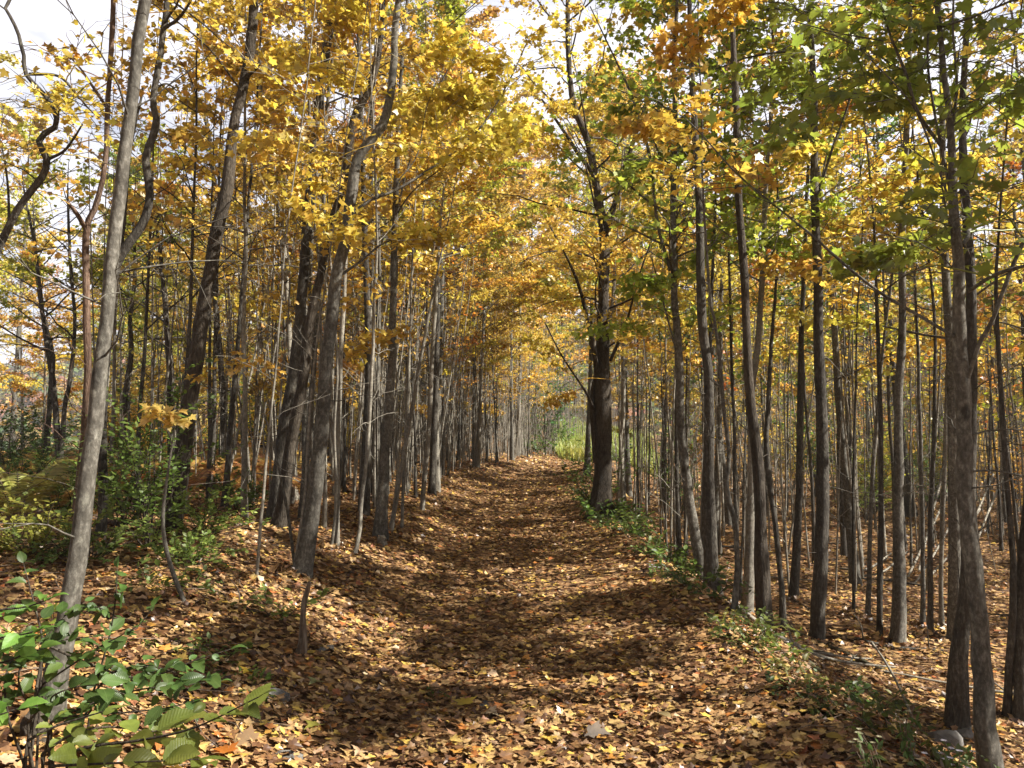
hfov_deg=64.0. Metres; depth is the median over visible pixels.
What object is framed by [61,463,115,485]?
fern
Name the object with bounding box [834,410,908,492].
understory shrub
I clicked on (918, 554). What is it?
dead stick
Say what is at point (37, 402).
maple tree
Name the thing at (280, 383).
sapling
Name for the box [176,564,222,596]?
weed
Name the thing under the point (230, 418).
sapling
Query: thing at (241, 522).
weed
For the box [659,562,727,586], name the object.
weed
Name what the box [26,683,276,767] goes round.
leafy shrub
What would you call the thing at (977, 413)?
sapling
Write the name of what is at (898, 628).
maple tree
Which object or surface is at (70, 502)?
leafy shrub
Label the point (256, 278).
sapling
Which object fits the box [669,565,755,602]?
weed
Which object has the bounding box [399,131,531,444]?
maple tree
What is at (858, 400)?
sapling
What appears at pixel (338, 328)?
sapling
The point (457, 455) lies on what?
sapling
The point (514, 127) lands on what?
maple tree
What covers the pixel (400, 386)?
sapling
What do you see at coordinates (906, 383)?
sapling
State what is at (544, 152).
maple tree
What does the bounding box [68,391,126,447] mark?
understory shrub
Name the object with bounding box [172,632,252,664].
weed
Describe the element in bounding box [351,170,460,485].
sapling
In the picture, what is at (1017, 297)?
sapling
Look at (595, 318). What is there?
maple tree
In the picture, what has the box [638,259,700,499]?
sapling
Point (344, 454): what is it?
sapling
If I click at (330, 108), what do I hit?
sapling
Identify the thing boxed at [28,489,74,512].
fern
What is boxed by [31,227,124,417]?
maple tree
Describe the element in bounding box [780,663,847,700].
weed
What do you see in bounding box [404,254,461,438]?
sapling
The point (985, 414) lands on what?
sapling
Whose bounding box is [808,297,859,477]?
sapling
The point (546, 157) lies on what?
maple tree
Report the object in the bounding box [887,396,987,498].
understory shrub
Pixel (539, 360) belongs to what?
maple tree
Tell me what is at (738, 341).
sapling
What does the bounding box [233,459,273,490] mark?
fern
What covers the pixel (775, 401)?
sapling
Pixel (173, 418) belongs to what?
young maple
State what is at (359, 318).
sapling
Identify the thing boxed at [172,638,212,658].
weed
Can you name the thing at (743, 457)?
understory shrub
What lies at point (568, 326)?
maple tree
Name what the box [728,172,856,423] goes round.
maple tree
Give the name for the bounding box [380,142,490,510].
sapling
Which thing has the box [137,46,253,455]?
maple tree
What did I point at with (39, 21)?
sky
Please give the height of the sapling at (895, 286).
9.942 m
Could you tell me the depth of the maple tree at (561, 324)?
64.56 m
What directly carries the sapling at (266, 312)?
on the ground at (860, 648)
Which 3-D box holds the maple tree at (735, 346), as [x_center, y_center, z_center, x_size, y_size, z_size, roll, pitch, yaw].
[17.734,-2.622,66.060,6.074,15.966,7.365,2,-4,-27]
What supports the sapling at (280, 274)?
on the ground at (860, 648)
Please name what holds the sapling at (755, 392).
on the ground at (860, 648)
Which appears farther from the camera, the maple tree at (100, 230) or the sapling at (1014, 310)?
the maple tree at (100, 230)
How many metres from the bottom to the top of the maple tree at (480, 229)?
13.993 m
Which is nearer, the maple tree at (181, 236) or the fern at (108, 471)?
the fern at (108, 471)
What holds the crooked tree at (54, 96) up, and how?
on the ground at (860, 648)
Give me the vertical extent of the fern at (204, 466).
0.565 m
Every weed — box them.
[0,600,98,656]
[73,642,87,652]
[123,554,201,591]
[131,633,159,649]
[133,662,178,681]
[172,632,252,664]
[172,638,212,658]
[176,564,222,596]
[198,652,276,701]
[220,512,248,528]
[230,583,329,620]
[420,685,449,701]
[565,483,619,504]
[567,483,613,498]
[579,497,644,520]
[580,501,643,523]
[584,508,631,529]
[594,510,663,536]
[606,506,651,534]
[609,514,652,537]
[620,518,649,534]
[627,535,670,560]
[632,534,687,561]
[633,530,677,550]
[647,540,728,576]
[651,554,701,577]
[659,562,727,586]
[661,582,704,597]
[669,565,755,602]
[673,547,692,572]
[695,616,750,641]
[704,607,752,626]
[706,609,796,652]
[729,605,788,641]
[734,646,790,674]
[735,603,787,632]
[738,634,767,649]
[748,627,813,664]
[763,647,818,672]
[765,670,839,709]
[767,653,828,693]
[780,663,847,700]
[800,684,857,719]
[805,703,841,719]
[812,684,935,745]
[813,668,878,703]
[814,701,848,718]
[846,688,898,715]
[853,679,907,721]
[907,743,962,767]
[915,742,974,766]
[919,739,941,755]
[929,741,998,767]
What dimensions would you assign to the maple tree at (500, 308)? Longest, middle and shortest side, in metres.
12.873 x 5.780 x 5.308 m
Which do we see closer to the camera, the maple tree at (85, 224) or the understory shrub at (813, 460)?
the maple tree at (85, 224)
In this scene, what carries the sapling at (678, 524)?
on the ground at (860, 648)
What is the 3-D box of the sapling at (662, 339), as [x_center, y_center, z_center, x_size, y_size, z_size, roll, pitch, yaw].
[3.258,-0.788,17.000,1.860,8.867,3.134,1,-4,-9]
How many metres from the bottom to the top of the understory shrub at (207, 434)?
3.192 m
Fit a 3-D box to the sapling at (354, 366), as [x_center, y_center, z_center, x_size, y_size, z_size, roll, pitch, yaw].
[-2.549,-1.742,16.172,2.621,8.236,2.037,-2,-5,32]
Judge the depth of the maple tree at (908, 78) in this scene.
4.79 m
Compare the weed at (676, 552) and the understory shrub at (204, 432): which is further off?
the understory shrub at (204, 432)
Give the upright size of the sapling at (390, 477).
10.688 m
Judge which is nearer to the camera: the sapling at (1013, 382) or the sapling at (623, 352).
the sapling at (623, 352)
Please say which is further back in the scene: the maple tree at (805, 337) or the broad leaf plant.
the maple tree at (805, 337)
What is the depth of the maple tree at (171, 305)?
58.45 m
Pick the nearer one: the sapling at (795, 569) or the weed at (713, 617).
the weed at (713, 617)
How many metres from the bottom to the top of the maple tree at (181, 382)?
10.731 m
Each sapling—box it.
[0,286,9,330]
[4,0,219,490]
[53,0,235,507]
[64,0,313,488]
[71,1,300,513]
[74,139,174,457]
[78,0,364,518]
[80,192,168,414]
[80,204,165,434]
[111,188,197,453]
[116,34,282,498]
[116,207,186,457]
[128,0,386,506]
[149,185,224,434]
[159,206,222,407]
[167,71,291,494]
[170,224,227,426]
[174,151,275,455]
[182,2,323,459]
[185,198,268,389]
[190,107,319,438]
[192,0,485,558]
[192,231,253,448]
[198,0,433,519]
[202,0,419,585]
[209,137,309,503]
[214,0,391,420]
[220,0,417,529]
[224,75,355,505]
[226,89,332,461]
[226,215,291,419]
[232,111,334,436]
[234,0,407,474]
[234,201,312,444]
[237,0,400,549]
[246,192,353,341]
[246,235,298,363]
[247,117,355,339]
[247,221,324,348]
[248,90,356,458]
[248,257,282,408]
[248,271,291,372]
[253,0,434,545]
[259,0,444,553]
[271,230,314,371]
[278,30,400,479]
[286,9,480,504]
[291,155,390,494]
[297,142,405,394]
[310,123,419,494]
[312,243,356,467]
[318,174,423,390]
[318,286,415,380]
[319,144,401,489]
[322,139,429,452]
[322,259,363,444]
[323,100,425,424]
[332,221,382,478]
[334,79,453,439]
[335,38,432,481]
[339,268,420,470]
[346,225,425,397]
[347,261,429,375]
[348,254,408,372]
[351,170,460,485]
[352,278,424,434]
[355,29,504,527]
[360,161,462,497]
[364,29,540,532]
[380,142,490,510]
[381,143,480,442]
[391,188,429,468]
[395,276,426,459]
[398,189,464,468]
[399,183,478,452]
[399,186,485,427]
[399,303,427,410]
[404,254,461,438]
[404,258,460,436]
[404,322,472,417]
[406,185,471,496]
[410,243,478,436]
[410,256,492,459]
[412,259,473,367]
[412,301,446,462]
[414,330,454,437]
[418,249,484,466]
[420,195,492,474]
[424,267,478,468]
[426,255,497,458]
[444,258,501,455]
[444,312,479,446]
[446,251,511,432]
[446,252,510,466]
[447,278,481,461]
[450,260,502,419]
[452,291,499,412]
[455,277,494,417]
[455,315,497,392]
[456,312,485,453]
[458,251,523,460]
[461,248,522,461]
[471,302,518,456]
[476,296,514,442]
[476,301,518,462]
[477,300,518,423]
[482,298,520,442]
[486,288,531,456]
[486,321,517,452]
[491,320,518,453]
[494,296,531,461]
[504,307,546,457]
[568,39,855,540]
[590,307,657,500]
[592,305,643,454]
[594,0,748,558]
[600,14,850,600]
[602,0,839,612]
[609,208,673,520]
[611,236,703,512]
[611,241,673,525]
[611,295,685,505]
[612,167,700,547]
[612,305,661,461]
[614,208,674,518]
[618,166,741,545]
[625,253,698,534]
[628,341,661,484]
[629,156,741,554]
[638,148,727,555]
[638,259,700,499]
[644,334,684,457]
[647,310,714,505]
[648,167,741,462]
[650,346,699,486]
[652,250,728,506]
[654,198,762,463]
[667,345,701,480]
[677,1,853,624]
[678,345,730,456]
[680,187,768,535]
[682,208,806,432]
[683,202,776,475]
[687,305,740,456]
[689,296,741,459]
[690,155,812,583]
[691,274,785,445]
[693,226,773,557]
[695,279,794,477]
[697,163,812,516]
[701,240,776,527]
[710,209,812,487]
[714,275,780,458]
[714,277,774,502]
[730,301,789,459]
[734,219,829,511]
[734,295,796,468]
[735,107,849,563]
[736,321,777,425]
[740,302,795,460]
[744,57,872,601]
[757,179,840,549]
[766,165,896,556]
[767,278,830,459]
[777,125,886,566]
[779,198,909,481]
[780,1,989,637]
[781,292,862,460]
[783,65,1003,569]
[784,1,987,615]
[787,18,902,609]
[796,158,897,516]
[797,275,872,526]
[806,266,876,471]
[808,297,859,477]
[812,327,859,436]
[822,112,935,559]
[825,0,1006,638]
[828,310,876,463]
[828,317,913,510]
[831,276,893,528]
[832,311,875,485]
[838,4,1023,628]
[847,0,1023,628]
[847,339,869,488]
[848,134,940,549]
[856,0,1023,721]
[862,199,943,566]
[872,185,988,547]
[873,336,925,434]
[883,355,909,448]
[886,268,945,484]
[889,226,987,551]
[896,55,1023,469]
[904,345,928,484]
[906,113,1023,501]
[906,253,996,503]
[906,315,944,503]
[906,330,932,426]
[907,282,944,460]
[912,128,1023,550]
[912,260,1013,468]
[913,199,1023,552]
[914,8,1023,394]
[916,264,989,410]
[920,234,1021,494]
[921,246,1021,533]
[928,273,1012,501]
[932,172,1023,522]
[935,237,1019,499]
[937,283,1006,490]
[977,156,1023,464]
[977,265,1018,537]
[977,271,1023,524]
[978,242,1023,510]
[978,276,1017,504]
[978,296,1019,490]
[979,302,1023,511]
[980,67,1023,434]
[981,297,1023,511]
[990,269,1023,461]
[1003,330,1022,396]
[1004,359,1022,422]
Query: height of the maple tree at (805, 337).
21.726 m
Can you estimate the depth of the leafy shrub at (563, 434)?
50.31 m
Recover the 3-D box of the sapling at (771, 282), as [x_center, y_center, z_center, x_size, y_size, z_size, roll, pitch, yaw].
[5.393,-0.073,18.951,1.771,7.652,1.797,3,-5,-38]
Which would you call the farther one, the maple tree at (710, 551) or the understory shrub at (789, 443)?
the understory shrub at (789, 443)
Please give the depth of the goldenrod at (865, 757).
3.51 m
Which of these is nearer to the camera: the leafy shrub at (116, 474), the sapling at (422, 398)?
the leafy shrub at (116, 474)
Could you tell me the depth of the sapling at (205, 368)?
16.90 m
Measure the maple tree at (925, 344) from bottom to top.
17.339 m
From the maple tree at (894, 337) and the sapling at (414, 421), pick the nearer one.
the sapling at (414, 421)
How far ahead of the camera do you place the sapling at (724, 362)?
23.18 m
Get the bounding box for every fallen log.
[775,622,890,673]
[784,642,831,683]
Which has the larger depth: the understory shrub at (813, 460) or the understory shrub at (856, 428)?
the understory shrub at (856, 428)
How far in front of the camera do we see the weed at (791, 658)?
5.53 m
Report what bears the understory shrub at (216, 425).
on the ground at (860, 648)
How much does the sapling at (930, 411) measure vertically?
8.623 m
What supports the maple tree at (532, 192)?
on the ground at (860, 648)
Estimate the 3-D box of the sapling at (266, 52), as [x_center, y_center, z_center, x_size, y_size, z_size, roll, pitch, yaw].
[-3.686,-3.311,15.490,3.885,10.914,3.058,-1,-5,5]
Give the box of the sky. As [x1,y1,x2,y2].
[0,0,1023,364]
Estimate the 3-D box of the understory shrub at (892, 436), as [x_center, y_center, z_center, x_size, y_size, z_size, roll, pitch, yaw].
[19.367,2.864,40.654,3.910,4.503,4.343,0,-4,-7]
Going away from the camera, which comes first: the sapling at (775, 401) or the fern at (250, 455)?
the fern at (250, 455)
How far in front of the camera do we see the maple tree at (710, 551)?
9.53 m
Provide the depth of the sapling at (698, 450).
27.70 m
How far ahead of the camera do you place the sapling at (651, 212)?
12.03 m
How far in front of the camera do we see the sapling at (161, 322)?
21.33 m
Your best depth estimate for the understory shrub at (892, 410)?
66.92 m
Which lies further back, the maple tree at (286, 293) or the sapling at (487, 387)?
the sapling at (487, 387)
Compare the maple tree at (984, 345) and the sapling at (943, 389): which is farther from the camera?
the maple tree at (984, 345)
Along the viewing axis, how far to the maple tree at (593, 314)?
28.78 m
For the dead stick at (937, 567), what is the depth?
14.93 m
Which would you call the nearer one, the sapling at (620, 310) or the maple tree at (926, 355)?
the sapling at (620, 310)
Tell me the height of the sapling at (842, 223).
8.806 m
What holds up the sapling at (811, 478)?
on the ground at (860, 648)
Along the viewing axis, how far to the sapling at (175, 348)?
30.79 m
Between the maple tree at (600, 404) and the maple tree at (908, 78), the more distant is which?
the maple tree at (600, 404)
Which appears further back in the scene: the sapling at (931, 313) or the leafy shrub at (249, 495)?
the sapling at (931, 313)
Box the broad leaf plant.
[655,548,664,571]
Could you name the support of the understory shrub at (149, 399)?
on the ground at (860, 648)
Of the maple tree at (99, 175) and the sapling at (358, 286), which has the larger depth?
the maple tree at (99, 175)
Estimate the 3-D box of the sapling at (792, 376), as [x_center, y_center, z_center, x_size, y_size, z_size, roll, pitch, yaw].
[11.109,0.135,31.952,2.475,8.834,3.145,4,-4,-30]
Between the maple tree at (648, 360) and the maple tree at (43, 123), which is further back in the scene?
the maple tree at (648, 360)
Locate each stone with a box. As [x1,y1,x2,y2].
[268,688,290,703]
[274,750,303,767]
[316,645,333,653]
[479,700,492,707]
[925,729,963,749]
[957,728,974,744]
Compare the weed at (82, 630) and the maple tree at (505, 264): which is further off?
the maple tree at (505, 264)
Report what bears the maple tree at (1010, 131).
on the ground at (860, 648)
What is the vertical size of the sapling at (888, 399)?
10.299 m
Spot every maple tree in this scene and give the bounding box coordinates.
[0,0,291,725]
[0,50,62,294]
[0,90,99,373]
[0,93,98,447]
[0,191,45,371]
[0,219,63,449]
[0,251,91,444]
[2,0,166,529]
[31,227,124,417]
[35,152,181,423]
[48,183,182,416]
[56,0,274,540]
[56,179,171,419]
[59,262,175,426]
[68,148,182,417]
[82,228,165,408]
[91,199,213,448]
[95,0,286,533]
[117,185,261,405]
[118,197,219,449]
[122,173,200,421]
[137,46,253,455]
[137,288,228,403]
[148,262,242,402]
[156,257,234,444]
[158,196,260,441]
[162,242,236,443]
[169,0,312,499]
[173,196,266,426]
[175,127,276,442]
[195,180,283,448]
[198,218,261,424]
[199,1,522,493]
[199,286,249,413]
[220,0,449,515]
[229,238,324,384]
[247,0,433,530]
[254,116,415,375]
[255,0,483,519]
[272,0,523,541]
[275,0,500,413]
[279,0,560,580]
[328,0,570,491]
[331,26,542,462]
[348,82,469,315]
[352,0,567,478]
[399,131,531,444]
[414,69,562,459]
[429,0,775,519]
[444,137,539,467]
[447,253,547,448]
[455,265,507,402]
[469,164,564,409]
[476,87,568,418]
[478,187,557,460]
[479,132,582,426]
[481,305,547,446]
[482,119,612,435]
[486,254,578,447]
[491,58,652,474]
[492,229,558,443]
[494,146,597,456]
[496,28,709,446]
[499,264,576,451]
[509,176,588,395]
[513,150,593,407]
[514,0,848,579]
[514,86,690,314]
[514,127,588,417]
[520,58,653,311]
[526,71,734,505]
[529,239,587,428]
[537,171,613,420]
[542,67,682,496]
[549,270,588,407]
[553,169,655,390]
[566,153,659,389]
[566,220,639,397]
[576,149,667,419]
[589,102,727,505]
[605,0,802,628]
[606,0,1023,767]
[607,0,895,612]
[610,138,717,448]
[613,248,662,432]
[619,19,805,557]
[620,0,909,639]
[633,71,794,526]
[634,0,748,594]
[648,248,728,460]
[667,230,737,402]
[681,194,774,451]
[698,272,759,415]
[723,0,1023,729]
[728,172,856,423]
[734,191,811,415]
[737,271,782,416]
[747,0,1002,586]
[756,275,796,442]
[763,0,1023,639]
[764,199,875,411]
[765,112,893,541]
[767,20,992,518]
[771,240,886,414]
[780,122,922,471]
[789,317,851,434]
[790,171,944,496]
[795,267,869,416]
[815,0,1001,644]
[823,174,943,421]
[824,228,914,422]
[853,234,923,412]
[868,268,932,431]
[870,209,944,434]
[883,267,931,424]
[892,194,1020,428]
[906,0,1023,465]
[906,254,981,420]
[906,259,987,411]
[915,28,1023,295]
[926,24,1023,477]
[931,233,1012,412]
[977,7,1023,723]
[977,141,1023,456]
[980,247,1019,424]
[982,199,1023,445]
[992,215,1020,411]
[997,338,1023,407]
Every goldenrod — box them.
[849,728,884,767]
[895,703,922,767]
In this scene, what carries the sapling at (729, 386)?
on the ground at (860, 648)
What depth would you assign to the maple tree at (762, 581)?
9.23 m
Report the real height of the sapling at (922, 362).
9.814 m
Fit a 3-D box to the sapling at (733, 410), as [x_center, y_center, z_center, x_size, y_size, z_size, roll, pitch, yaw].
[2.949,-1.222,11.729,3.140,8.844,1.863,0,-4,-3]
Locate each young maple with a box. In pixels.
[138,403,196,601]
[184,351,294,562]
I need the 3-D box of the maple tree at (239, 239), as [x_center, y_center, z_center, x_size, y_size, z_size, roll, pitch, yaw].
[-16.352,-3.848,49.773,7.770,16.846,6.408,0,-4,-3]
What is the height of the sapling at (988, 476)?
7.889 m
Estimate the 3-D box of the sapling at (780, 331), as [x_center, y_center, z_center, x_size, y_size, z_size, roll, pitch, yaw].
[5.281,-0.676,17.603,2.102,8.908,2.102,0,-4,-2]
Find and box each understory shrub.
[26,322,164,450]
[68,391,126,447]
[72,366,195,452]
[107,367,166,454]
[130,372,200,450]
[197,415,219,445]
[197,416,233,446]
[198,316,356,448]
[200,404,219,439]
[207,344,283,445]
[217,345,286,448]
[228,395,261,448]
[230,343,354,435]
[314,358,362,460]
[346,406,361,450]
[561,379,586,420]
[639,375,701,455]
[667,381,729,437]
[670,372,763,458]
[690,378,760,461]
[732,429,761,481]
[755,373,835,464]
[757,396,804,437]
[763,407,830,489]
[771,357,871,496]
[771,395,814,471]
[785,404,835,480]
[815,389,914,469]
[815,400,886,454]
[832,423,916,514]
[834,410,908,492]
[852,409,914,487]
[862,395,931,472]
[862,398,904,450]
[871,369,921,433]
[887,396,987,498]
[892,411,925,468]
[903,418,977,500]
[908,409,982,494]
[937,410,1023,479]
[976,426,1022,484]
[977,385,1011,443]
[977,408,1018,459]
[977,421,1018,485]
[978,427,1023,507]
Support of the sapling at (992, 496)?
on the ground at (860, 648)
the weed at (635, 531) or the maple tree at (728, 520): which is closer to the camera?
the weed at (635, 531)
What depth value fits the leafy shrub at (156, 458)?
14.97 m
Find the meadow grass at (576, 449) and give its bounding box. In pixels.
[552,417,674,476]
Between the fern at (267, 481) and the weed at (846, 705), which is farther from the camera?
the fern at (267, 481)
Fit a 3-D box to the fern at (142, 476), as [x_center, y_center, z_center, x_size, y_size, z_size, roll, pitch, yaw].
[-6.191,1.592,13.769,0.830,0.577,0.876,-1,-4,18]
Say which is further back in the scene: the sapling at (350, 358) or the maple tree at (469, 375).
the maple tree at (469, 375)
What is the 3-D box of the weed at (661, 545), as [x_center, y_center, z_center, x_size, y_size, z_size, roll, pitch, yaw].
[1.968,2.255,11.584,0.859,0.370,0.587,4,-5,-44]
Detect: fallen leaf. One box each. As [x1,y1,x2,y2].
[211,741,238,752]
[232,724,258,746]
[240,666,253,673]
[304,720,322,729]
[307,676,323,683]
[453,696,476,704]
[584,720,611,737]
[657,711,670,717]
[826,732,843,738]
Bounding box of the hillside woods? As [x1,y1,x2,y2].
[0,305,1020,451]
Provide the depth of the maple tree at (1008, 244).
20.50 m
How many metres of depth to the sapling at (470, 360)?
39.47 m
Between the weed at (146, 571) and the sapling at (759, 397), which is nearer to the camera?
the weed at (146, 571)
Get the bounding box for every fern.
[0,463,75,519]
[1,447,34,461]
[21,459,57,479]
[24,451,77,464]
[25,446,75,459]
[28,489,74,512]
[30,452,116,483]
[42,476,74,497]
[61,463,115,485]
[122,467,155,486]
[150,460,219,497]
[189,465,222,487]
[196,457,240,468]
[197,460,239,490]
[211,466,250,485]
[215,455,251,465]
[215,463,251,483]
[230,478,259,494]
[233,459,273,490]
[237,450,260,457]
[256,473,271,490]
[257,453,264,461]
[292,475,333,497]
[297,462,330,472]
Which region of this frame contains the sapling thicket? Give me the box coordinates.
[47,0,1023,593]
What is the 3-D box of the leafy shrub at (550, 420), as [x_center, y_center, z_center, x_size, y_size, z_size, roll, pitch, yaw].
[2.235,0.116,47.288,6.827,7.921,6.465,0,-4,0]
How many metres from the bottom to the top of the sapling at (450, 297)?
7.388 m
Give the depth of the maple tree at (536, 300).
29.28 m
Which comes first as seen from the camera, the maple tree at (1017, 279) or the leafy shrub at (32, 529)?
the leafy shrub at (32, 529)
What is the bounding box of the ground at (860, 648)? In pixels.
[0,352,1023,767]
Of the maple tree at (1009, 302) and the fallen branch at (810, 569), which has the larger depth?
the maple tree at (1009, 302)
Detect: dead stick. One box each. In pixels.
[839,553,891,570]
[864,551,907,575]
[906,492,947,578]
[914,528,947,582]
[918,477,941,571]
[933,508,980,573]
[977,474,993,514]
[979,477,1003,537]
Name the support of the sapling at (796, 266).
on the ground at (860, 648)
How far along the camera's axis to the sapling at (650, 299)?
19.82 m
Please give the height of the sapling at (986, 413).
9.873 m
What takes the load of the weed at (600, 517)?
on the ground at (860, 648)
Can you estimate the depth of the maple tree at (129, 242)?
8.30 m
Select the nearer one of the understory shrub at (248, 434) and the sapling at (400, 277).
the sapling at (400, 277)
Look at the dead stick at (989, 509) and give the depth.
19.35 m
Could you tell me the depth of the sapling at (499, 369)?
35.60 m
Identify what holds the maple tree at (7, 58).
on the ground at (860, 648)
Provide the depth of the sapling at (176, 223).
10.73 m
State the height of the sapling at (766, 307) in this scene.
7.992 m
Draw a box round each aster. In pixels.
[647,560,658,578]
[922,739,977,767]
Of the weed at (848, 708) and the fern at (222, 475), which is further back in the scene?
the fern at (222, 475)
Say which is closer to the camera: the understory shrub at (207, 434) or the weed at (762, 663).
the weed at (762, 663)
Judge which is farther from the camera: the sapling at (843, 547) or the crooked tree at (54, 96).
the sapling at (843, 547)
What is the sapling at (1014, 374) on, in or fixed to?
on the ground at (860, 648)
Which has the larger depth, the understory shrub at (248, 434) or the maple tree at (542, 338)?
the understory shrub at (248, 434)
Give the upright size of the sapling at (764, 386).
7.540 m
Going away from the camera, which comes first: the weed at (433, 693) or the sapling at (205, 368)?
the weed at (433, 693)
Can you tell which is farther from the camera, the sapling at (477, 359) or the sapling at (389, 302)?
the sapling at (477, 359)
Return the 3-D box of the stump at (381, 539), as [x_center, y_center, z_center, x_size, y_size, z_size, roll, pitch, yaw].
[-1.663,2.061,10.551,0.164,0.236,0.178,0,-4,0]
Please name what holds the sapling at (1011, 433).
on the ground at (860, 648)
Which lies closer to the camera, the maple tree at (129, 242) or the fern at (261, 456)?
the maple tree at (129, 242)
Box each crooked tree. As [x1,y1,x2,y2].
[0,0,149,477]
[0,116,143,457]
[0,141,160,461]
[0,166,130,452]
[44,148,211,459]
[56,109,234,458]
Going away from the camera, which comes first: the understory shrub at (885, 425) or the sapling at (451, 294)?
the sapling at (451, 294)
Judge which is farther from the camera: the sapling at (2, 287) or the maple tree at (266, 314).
the maple tree at (266, 314)
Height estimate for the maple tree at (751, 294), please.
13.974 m
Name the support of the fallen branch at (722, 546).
on the ground at (860, 648)
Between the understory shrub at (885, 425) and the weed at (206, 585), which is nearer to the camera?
the weed at (206, 585)
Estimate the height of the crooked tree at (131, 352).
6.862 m
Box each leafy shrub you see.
[0,356,243,550]
[0,382,77,467]
[0,405,109,503]
[0,497,118,556]
[0,551,246,767]
[0,592,68,726]
[1,403,80,449]
[3,435,124,516]
[4,483,153,572]
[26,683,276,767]
[53,378,200,526]
[102,519,248,572]
[108,439,193,487]
[152,468,269,543]
[187,443,272,512]
[497,318,588,453]
[522,424,560,455]
[542,415,577,446]
[542,428,638,500]
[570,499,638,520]
[629,401,722,518]
[809,432,914,519]
[867,420,983,509]
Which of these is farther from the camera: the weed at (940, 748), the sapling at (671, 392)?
the sapling at (671, 392)
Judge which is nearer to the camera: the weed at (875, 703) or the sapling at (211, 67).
the weed at (875, 703)
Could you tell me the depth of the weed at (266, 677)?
4.76 m
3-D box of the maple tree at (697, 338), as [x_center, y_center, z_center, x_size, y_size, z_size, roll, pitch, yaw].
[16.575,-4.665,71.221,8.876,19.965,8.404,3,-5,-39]
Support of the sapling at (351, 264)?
on the ground at (860, 648)
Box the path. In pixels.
[190,459,832,767]
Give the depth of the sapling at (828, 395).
27.41 m
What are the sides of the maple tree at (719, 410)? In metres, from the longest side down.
11.801 x 4.400 x 3.774 m
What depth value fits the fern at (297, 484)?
12.84 m
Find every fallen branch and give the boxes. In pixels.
[32,510,161,539]
[220,571,259,612]
[234,516,269,526]
[682,543,743,548]
[725,575,811,580]
[727,599,895,667]
[747,600,872,658]
[770,552,872,580]
[826,610,947,652]
[847,575,920,585]
[871,642,915,724]
[883,670,1003,692]
[907,603,1008,615]
[911,722,940,727]
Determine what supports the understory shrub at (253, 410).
on the ground at (860, 648)
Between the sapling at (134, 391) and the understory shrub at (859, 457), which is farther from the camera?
the understory shrub at (859, 457)
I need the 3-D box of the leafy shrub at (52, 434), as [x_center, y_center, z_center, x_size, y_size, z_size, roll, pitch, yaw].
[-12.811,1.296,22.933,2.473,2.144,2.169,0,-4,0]
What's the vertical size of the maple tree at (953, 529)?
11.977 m
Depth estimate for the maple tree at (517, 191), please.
24.73 m
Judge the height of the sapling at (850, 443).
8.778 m
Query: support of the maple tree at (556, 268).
on the ground at (860, 648)
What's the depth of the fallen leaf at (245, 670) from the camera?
4.87 m
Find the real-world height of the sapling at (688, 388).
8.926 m
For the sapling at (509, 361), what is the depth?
38.27 m
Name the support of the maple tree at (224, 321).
on the ground at (860, 648)
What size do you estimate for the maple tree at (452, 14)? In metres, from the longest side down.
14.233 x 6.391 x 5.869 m
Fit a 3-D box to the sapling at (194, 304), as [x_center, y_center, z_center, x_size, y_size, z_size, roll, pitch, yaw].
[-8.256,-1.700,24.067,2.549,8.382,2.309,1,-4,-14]
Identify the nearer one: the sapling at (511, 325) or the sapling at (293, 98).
the sapling at (293, 98)
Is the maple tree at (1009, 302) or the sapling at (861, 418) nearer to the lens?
the sapling at (861, 418)
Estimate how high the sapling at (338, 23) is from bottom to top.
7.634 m
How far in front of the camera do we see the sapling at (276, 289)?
19.09 m
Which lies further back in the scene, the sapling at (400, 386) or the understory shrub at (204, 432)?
the understory shrub at (204, 432)
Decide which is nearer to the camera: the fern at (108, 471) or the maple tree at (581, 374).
the fern at (108, 471)
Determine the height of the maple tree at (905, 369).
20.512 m
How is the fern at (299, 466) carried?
on the ground at (860, 648)
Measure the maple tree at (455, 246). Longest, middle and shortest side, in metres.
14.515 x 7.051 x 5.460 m
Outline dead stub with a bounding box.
[295,581,310,655]
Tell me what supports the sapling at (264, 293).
on the ground at (860, 648)
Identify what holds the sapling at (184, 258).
on the ground at (860, 648)
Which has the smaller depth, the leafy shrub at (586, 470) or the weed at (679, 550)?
the weed at (679, 550)
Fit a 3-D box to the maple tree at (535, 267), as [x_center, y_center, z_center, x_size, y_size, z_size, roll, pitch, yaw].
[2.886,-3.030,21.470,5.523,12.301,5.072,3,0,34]
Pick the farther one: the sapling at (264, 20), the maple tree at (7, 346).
the maple tree at (7, 346)
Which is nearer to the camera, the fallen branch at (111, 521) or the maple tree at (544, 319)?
the fallen branch at (111, 521)
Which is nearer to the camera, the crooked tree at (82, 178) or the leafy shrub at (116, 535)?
the leafy shrub at (116, 535)
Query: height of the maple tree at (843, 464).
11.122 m
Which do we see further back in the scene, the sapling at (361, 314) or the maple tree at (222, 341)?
the maple tree at (222, 341)

